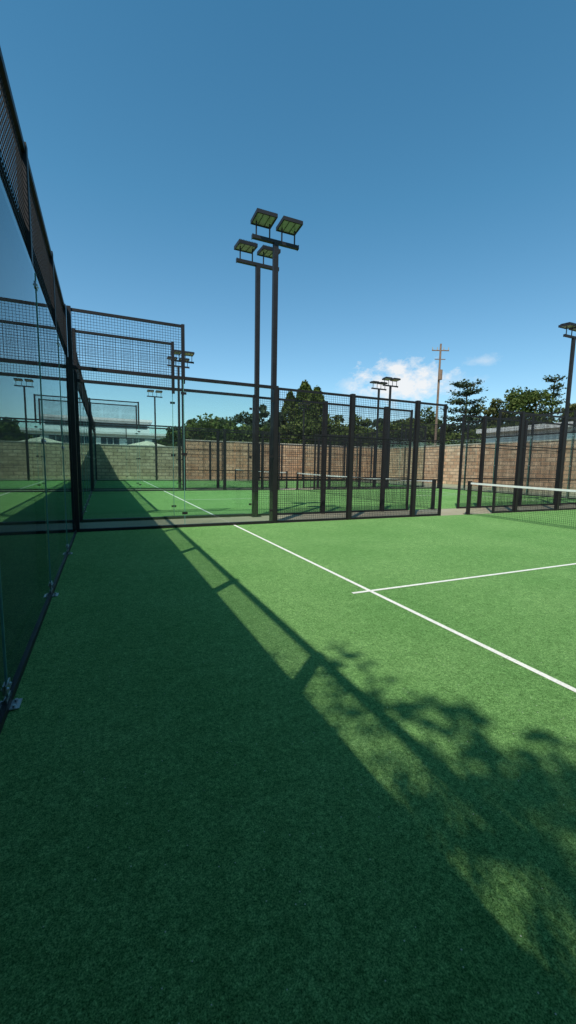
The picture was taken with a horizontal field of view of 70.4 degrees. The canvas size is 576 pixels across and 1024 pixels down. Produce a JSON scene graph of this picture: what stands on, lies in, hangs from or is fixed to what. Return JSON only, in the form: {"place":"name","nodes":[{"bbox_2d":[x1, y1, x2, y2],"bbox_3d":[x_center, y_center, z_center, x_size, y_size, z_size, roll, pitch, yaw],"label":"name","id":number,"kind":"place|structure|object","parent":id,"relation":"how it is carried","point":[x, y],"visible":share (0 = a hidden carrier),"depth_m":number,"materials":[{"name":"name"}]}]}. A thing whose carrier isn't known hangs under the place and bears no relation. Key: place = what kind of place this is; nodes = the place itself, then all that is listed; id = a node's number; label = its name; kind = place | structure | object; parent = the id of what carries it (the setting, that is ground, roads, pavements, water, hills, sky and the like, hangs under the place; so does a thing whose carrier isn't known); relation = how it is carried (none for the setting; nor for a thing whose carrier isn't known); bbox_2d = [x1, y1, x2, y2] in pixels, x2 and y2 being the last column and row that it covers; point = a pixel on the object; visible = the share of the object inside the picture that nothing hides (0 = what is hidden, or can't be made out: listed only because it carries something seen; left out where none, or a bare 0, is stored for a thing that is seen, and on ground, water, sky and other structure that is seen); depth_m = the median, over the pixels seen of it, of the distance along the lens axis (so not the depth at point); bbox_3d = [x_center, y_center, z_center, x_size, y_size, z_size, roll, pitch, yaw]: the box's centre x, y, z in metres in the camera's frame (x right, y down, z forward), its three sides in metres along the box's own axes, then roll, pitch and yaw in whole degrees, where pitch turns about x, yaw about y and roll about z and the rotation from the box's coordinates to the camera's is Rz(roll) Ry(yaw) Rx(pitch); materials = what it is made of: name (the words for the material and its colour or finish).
{"place":"outdoors","nodes":[
{"label":"outdoors","id":0,"kind":"place"},
{"bbox_2d":[92,431,95,484],"bbox_3d":[-11.227,-3.123,23.628,0.001,2.940,9.988,-2,7,-24],"label":"glass","id":1,"kind":"object","parent":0,"point":[94,455],"visible":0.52,"depth_m":23.99,"materials":[{"name":"glass"}]},
{"bbox_2d":[93,417,165,444],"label":"white pavilion","id":2,"kind":"structure","parent":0,"point":[143,433],"depth_m":56.09,"materials":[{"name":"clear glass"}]},
{"bbox_2d":[95,424,146,428],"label":"upper windows","id":3,"kind":"structure","parent":2,"relation":"in","point":[96,424],"depth_m":56.94,"materials":[{"name":"black glass"}]},
{"bbox_2d":[101,438,154,444],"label":"windows","id":4,"kind":"structure","parent":2,"relation":"in","point":[103,440],"depth_m":55.17,"materials":[{"name":"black glass"}]},
{"bbox_2d":[0,0,575,433],"label":"sky","id":5,"kind":"structure","parent":0,"point":[424,151],"materials":[{"name":"blue"}]},
{"bbox_2d":[80,479,575,527],"bbox_3d":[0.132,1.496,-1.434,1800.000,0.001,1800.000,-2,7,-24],"label":"ground","id":6,"kind":"structure","parent":0,"point":[444,512],"depth_m":11.14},
{"bbox_2d":[0,162,36,661],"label":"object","id":7,"kind":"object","parent":6,"relation":"on","point":[18,564],"depth_m":3.12,"materials":[{"name":"clear glass"}]},
{"bbox_2d":[0,47,76,733],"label":"glass back wall","id":8,"kind":"structure","parent":6,"relation":"on","point":[17,661],"depth_m":3.13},
{"bbox_2d":[0,69,64,352],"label":"wire mesh","id":9,"kind":"object","parent":8,"relation":"attached to","point":[41,262],"visible":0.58,"depth_m":3.43,"materials":[{"name":"black metal"}]},
{"bbox_2d":[0,273,67,697],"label":"glass edges","id":10,"kind":"object","parent":8,"relation":"attached to","point":[3,640],"visible":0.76,"depth_m":3.70,"materials":[{"name":"glass"}]},
{"bbox_2d":[5,281,72,710],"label":"brackets","id":11,"kind":"object","parent":8,"relation":"attached to","point":[16,703],"visible":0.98,"depth_m":2.21,"materials":[{"name":"metal"}]},
{"bbox_2d":[10,205,75,624],"bbox_3d":[-1.884,-0.571,2.921,0.001,2.940,9.988,-2,7,-24],"label":"glass","id":12,"kind":"object","parent":8,"relation":"attached to","point":[54,422],"visible":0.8,"depth_m":4.05,"materials":[{"name":"glass"}]},
{"bbox_2d":[77,356,91,514],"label":"glass back wall","id":13,"kind":"structure","parent":6,"relation":"on","point":[84,388],"depth_m":13.87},
{"bbox_2d":[78,365,87,416],"bbox_3d":[-6.568,-3.817,13.026,0.010,0.895,9.845,-2,7,-24],"label":"wire mesh","id":14,"kind":"object","parent":13,"relation":"attached to","point":[82,393],"visible":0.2,"depth_m":13.26,"materials":[{"name":"black metal"}]},
{"bbox_2d":[78,392,91,511],"bbox_3d":[-6.556,-1.847,13.275,0.001,2.940,9.988,-2,7,-24],"label":"glass","id":15,"kind":"object","parent":13,"relation":"attached to","point":[84,447],"visible":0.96,"depth_m":12.18,"materials":[{"name":"glass"}]},
{"bbox_2d":[80,406,90,492],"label":"glass edges","id":16,"kind":"object","parent":13,"relation":"attached to","point":[87,452],"visible":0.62,"depth_m":12.38,"materials":[{"name":"glass"}]},
{"bbox_2d":[96,445,181,478],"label":"blocks","id":17,"kind":"structure","parent":6,"relation":"on","point":[113,462],"depth_m":32.39,"materials":[{"name":"beige brick"}]},
{"bbox_2d":[96,444,176,446],"bbox_3d":[-18.109,-5.072,29.733,20.540,0.068,0.260,-2,7,-24],"label":"coping","id":18,"kind":"object","parent":17,"relation":"on","point":[134,445],"depth_m":32.22,"materials":[{"name":"beige concrete"}]},
{"bbox_2d":[129,441,163,445],"bbox_3d":[-12.967,-4.902,37.682,3.511,3.300,3.511,7,9,43],"label":"patio umbrella","id":19,"kind":"object","parent":6,"relation":"on","point":[148,443],"visible":0.3,"depth_m":36.48,"materials":[{"name":"fabric"}]},
{"bbox_2d":[147,389,162,478],"bbox_3d":[-9.635,-5.526,29.692,1.060,6.484,0.424,-2,7,-24],"label":"floodlight pole","id":20,"kind":"object","parent":6,"relation":"on","point":[156,391],"visible":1,"depth_m":29.46,"materials":[{"name":"metal"}]},
{"bbox_2d":[157,425,177,446],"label":"broadleaf tree","id":21,"kind":"object","parent":6,"relation":"on","point":[170,435],"visible":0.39,"depth_m":45.98,"materials":[{"name":"green plant"}]},
{"bbox_2d":[167,356,189,488],"bbox_3d":[-5.458,-4.385,20.434,1.060,6.484,0.424,-2,7,-24],"label":"floodlight pole","id":22,"kind":"object","parent":6,"relation":"on","point":[179,438],"visible":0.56,"depth_m":20.32,"materials":[{"name":"metal"}]},
{"bbox_2d":[170,350,194,481],"bbox_3d":[-4.964,-4.250,19.339,1.060,6.484,0.424,-2,7,-24],"label":"floodlight pole","id":23,"kind":"object","parent":6,"relation":"on","point":[189,353],"visible":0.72,"depth_m":19.14,"materials":[{"name":"metal"}]},
{"bbox_2d":[180,419,215,439],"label":"broadleaf tree","id":24,"kind":"object","parent":6,"relation":"on","point":[188,423],"visible":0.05,"depth_m":48.60,"materials":[{"name":"green plant"}]},
{"bbox_2d":[201,417,225,439],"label":"broadleaf tree","id":25,"kind":"object","parent":6,"relation":"on","point":[218,419],"visible":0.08,"depth_m":49.98,"materials":[{"name":"green plant"}]},
{"bbox_2d":[94,423,344,480],"bbox_3d":[-4.154,-4.486,32.218,20.024,4.035,0.125,-2,7,-24],"label":"court side fence","id":26,"kind":"object","parent":6,"relation":"on","point":[157,470],"visible":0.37,"depth_m":30.57,"materials":[{"name":"black metal"}]},
{"bbox_2d":[220,410,251,438],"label":"broadleaf tree","id":27,"kind":"object","parent":6,"relation":"on","point":[239,418],"visible":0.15,"depth_m":47.60,"materials":[{"name":"green plant"}]},
{"bbox_2d":[94,481,401,487],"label":"artificial turf","id":28,"kind":"structure","parent":6,"relation":"on","point":[133,484],"depth_m":25.86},
{"bbox_2d":[236,469,287,487],"bbox_3d":[-2.121,-2.396,27.827,0.200,0.960,10.220,-2,7,-24],"label":"padel net","id":29,"kind":"object","parent":28,"relation":"on","point":[266,472],"visible":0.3,"depth_m":26.07,"materials":[{"name":"fabric"}]},
{"bbox_2d":[234,239,280,516],"bbox_3d":[-0.786,-3.110,10.081,1.060,6.484,0.424,-2,7,-24],"label":"floodlight pole","id":30,"kind":"object","parent":6,"relation":"on","point":[249,247],"visible":0.88,"depth_m":9.88,"materials":[{"name":"metal"}]},
{"bbox_2d":[90,402,426,489],"bbox_3d":[-0.032,-3.360,23.083,20.024,4.035,0.125,-2,7,-24],"label":"court side fence","id":31,"kind":"object","parent":6,"relation":"on","point":[217,452],"visible":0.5,"depth_m":21.55,"materials":[{"name":"black metal"}]},
{"bbox_2d":[88,398,441,491],"bbox_3d":[0.517,-3.210,21.865,20.024,4.035,0.125,-2,7,-24],"label":"court side fence","id":32,"kind":"object","parent":6,"relation":"on","point":[245,471],"visible":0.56,"depth_m":20.42,"materials":[{"name":"black metal"}]},
{"bbox_2d":[248,403,286,428],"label":"broadleaf tree","id":33,"kind":"object","parent":6,"relation":"on","point":[263,412],"visible":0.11,"depth_m":47.83,"materials":[{"name":"green plant"}]},
{"bbox_2d":[250,208,302,520],"bbox_3d":[-0.292,-2.975,8.985,1.060,6.484,0.424,-2,7,-24],"label":"floodlight pole","id":34,"kind":"object","parent":6,"relation":"on","point":[263,218],"visible":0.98,"depth_m":8.76,"materials":[{"name":"metal"}]},
{"bbox_2d":[186,440,373,478],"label":"bricks","id":35,"kind":"object","parent":6,"relation":"on","point":[202,463],"visible":0.14,"depth_m":35.94,"materials":[{"name":"brown brick"}]},
{"bbox_2d":[186,439,378,447],"bbox_3d":[0.251,-6.288,37.856,19.650,0.078,0.300,-2,7,-24],"label":"coping","id":36,"kind":"object","parent":35,"relation":"on","point":[251,442],"visible":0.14,"depth_m":35.73,"materials":[{"name":"beige concrete"}]},
{"bbox_2d":[279,391,295,439],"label":"cypress tree","id":37,"kind":"object","parent":6,"relation":"on","point":[285,410],"visible":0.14,"depth_m":48.59,"materials":[{"name":"green plant"}]},
{"bbox_2d":[0,510,575,1023],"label":"artificial turf","id":38,"kind":"structure","parent":6,"relation":"on","point":[306,772],"depth_m":1.72,"materials":[{"name":"green plastic"}]},
{"bbox_2d":[463,481,575,528],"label":"padel net","id":39,"kind":"object","parent":38,"relation":"on","point":[469,490],"visible":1,"depth_m":10.33,"materials":[{"name":"fabric"}]},
{"bbox_2d":[287,380,319,442],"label":"cypress tree","id":40,"kind":"object","parent":6,"relation":"on","point":[305,385],"visible":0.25,"depth_m":47.91,"materials":[{"name":"green plant"}]},
{"bbox_2d":[299,403,309,447],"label":"floodlight pole","id":41,"kind":"object","parent":6,"relation":"on","point":[303,421],"visible":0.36,"depth_m":34.38,"materials":[{"name":"metal"}]},
{"bbox_2d":[308,385,328,420],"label":"cypress tree","id":42,"kind":"object","parent":6,"relation":"on","point":[318,388],"visible":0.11,"depth_m":48.59,"materials":[{"name":"green plant"}]},
{"bbox_2d":[66,305,575,531],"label":"court side fence","id":43,"kind":"object","parent":6,"relation":"on","point":[274,456],"visible":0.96,"depth_m":9.84,"materials":[{"name":"black metal"}]},
{"bbox_2d":[72,328,575,522],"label":"court side fence","id":44,"kind":"object","parent":6,"relation":"on","point":[482,444],"visible":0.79,"depth_m":11.23,"materials":[{"name":"black metal"}]},
{"bbox_2d":[83,488,575,518],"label":"artificial turf","id":45,"kind":"structure","parent":6,"relation":"on","point":[115,504],"depth_m":14.43,"materials":[{"name":"green plastic"}]},
{"bbox_2d":[295,473,435,509],"bbox_3d":[2.551,-1.121,17.473,0.200,0.960,10.220,-2,7,-24],"label":"padel net","id":46,"kind":"object","parent":45,"relation":"on","point":[424,498],"visible":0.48,"depth_m":15.01,"materials":[{"name":"fabric"}]},
{"bbox_2d":[331,414,372,439],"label":"broadleaf tree","id":47,"kind":"object","parent":6,"relation":"on","point":[368,421],"visible":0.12,"depth_m":48.52,"materials":[{"name":"green plant"}]},
{"bbox_2d":[177,413,561,447],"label":"distant hedge","id":48,"kind":"object","parent":6,"relation":"on","point":[190,435],"visible":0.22,"depth_m":44.18,"materials":[{"name":"green plant"}]},
{"bbox_2d":[370,381,387,487],"bbox_3d":[5.492,-4.753,25.329,1.060,6.484,0.424,-2,7,-24],"label":"floodlight pole","id":49,"kind":"object","parent":6,"relation":"on","point":[378,389],"visible":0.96,"depth_m":25.07,"materials":[{"name":"metal"}]},
{"bbox_2d":[366,419,395,445],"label":"broadleaf tree","id":50,"kind":"object","parent":6,"relation":"on","point":[374,421],"visible":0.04,"depth_m":47.48,"materials":[{"name":"green plant"}]},
{"bbox_2d":[344,427,426,485],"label":"glass back wall","id":51,"kind":"structure","parent":6,"relation":"on","point":[381,444],"depth_m":31.69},
{"bbox_2d":[382,377,400,487],"bbox_3d":[5.986,-4.618,24.234,1.060,6.484,0.424,-2,7,-24],"label":"floodlight pole","id":52,"kind":"object","parent":6,"relation":"on","point":[392,380],"visible":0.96,"depth_m":23.98,"materials":[{"name":"metal"}]},
{"bbox_2d":[394,418,424,446],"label":"broadleaf tree","id":53,"kind":"object","parent":6,"relation":"on","point":[409,423],"visible":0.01,"depth_m":48.33,"materials":[{"name":"green plant"}]},
{"bbox_2d":[432,344,448,444],"bbox_3d":[14.274,-9.407,39.062,1.603,12.900,0.448,1,7,3],"label":"utility pole","id":54,"kind":"object","parent":6,"relation":"on","point":[440,371],"visible":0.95,"depth_m":38.57,"materials":[{"name":"brown wood"}]},
{"bbox_2d":[420,407,460,436],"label":"broadleaf tree","id":55,"kind":"object","parent":6,"relation":"on","point":[433,415],"visible":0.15,"depth_m":48.89,"materials":[{"name":"green plant"}]},
{"bbox_2d":[438,379,490,437],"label":"cedar tree","id":56,"kind":"object","parent":6,"relation":"on","point":[465,393],"visible":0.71,"depth_m":48.32,"materials":[{"name":"green plant"}]},
{"bbox_2d":[376,440,575,491],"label":"bricks","id":57,"kind":"object","parent":6,"relation":"on","point":[451,464],"visible":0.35,"depth_m":30.71,"materials":[{"name":"brown brick"}]},
{"bbox_2d":[378,438,575,448],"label":"coping","id":58,"kind":"object","parent":57,"relation":"on","point":[486,443],"visible":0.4,"depth_m":30.55,"materials":[{"name":"beige concrete"}]},
{"bbox_2d":[458,398,512,432],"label":"broadleaf tree","id":59,"kind":"object","parent":6,"relation":"on","point":[493,410],"visible":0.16,"depth_m":48.78,"materials":[{"name":"green plant"}]},
{"bbox_2d":[439,410,575,498],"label":"glass back wall","id":60,"kind":"structure","parent":6,"relation":"on","point":[571,455],"depth_m":20.64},
{"bbox_2d":[446,412,573,439],"bbox_3d":[11.777,-4.433,21.228,0.010,0.895,9.845,-2,7,-24],"label":"wire mesh","id":61,"kind":"object","parent":60,"relation":"attached to","point":[540,419],"visible":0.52,"depth_m":22.30,"materials":[{"name":"black metal"}]},
{"bbox_2d":[463,436,572,491],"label":"glass edges","id":62,"kind":"object","parent":60,"relation":"attached to","point":[528,467],"visible":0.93,"depth_m":20.67,"materials":[{"name":"glass"}]},
{"bbox_2d":[491,386,560,425],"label":"broadleaf tree","id":63,"kind":"object","parent":6,"relation":"on","point":[516,400],"visible":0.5,"depth_m":47.01,"materials":[{"name":"green plant"}]},
{"bbox_2d":[536,374,570,421],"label":"cedar tree","id":64,"kind":"object","parent":6,"relation":"on","point":[555,388],"visible":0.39,"depth_m":48.18,"materials":[{"name":"green plant"}]},
{"bbox_2d":[557,403,575,421],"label":"broadleaf tree","id":65,"kind":"object","parent":6,"relation":"on","point":[573,406],"visible":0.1,"depth_m":48.20,"materials":[{"name":"green plant"}]},
{"bbox_2d":[558,322,575,503],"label":"floodlight pole","id":66,"kind":"object","parent":6,"relation":"on","point":[571,326],"visible":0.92,"depth_m":14.71,"materials":[{"name":"metal"}]},
{"bbox_2d":[486,427,575,442],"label":"walls","id":67,"kind":"structure","parent":0,"point":[535,438],"depth_m":31.96,"materials":[{"name":"brown brick"}]},
{"bbox_2d":[476,422,572,433],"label":"roof and trim","id":68,"kind":"structure","parent":67,"relation":"attached to","point":[535,426],"depth_m":32.29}
]}

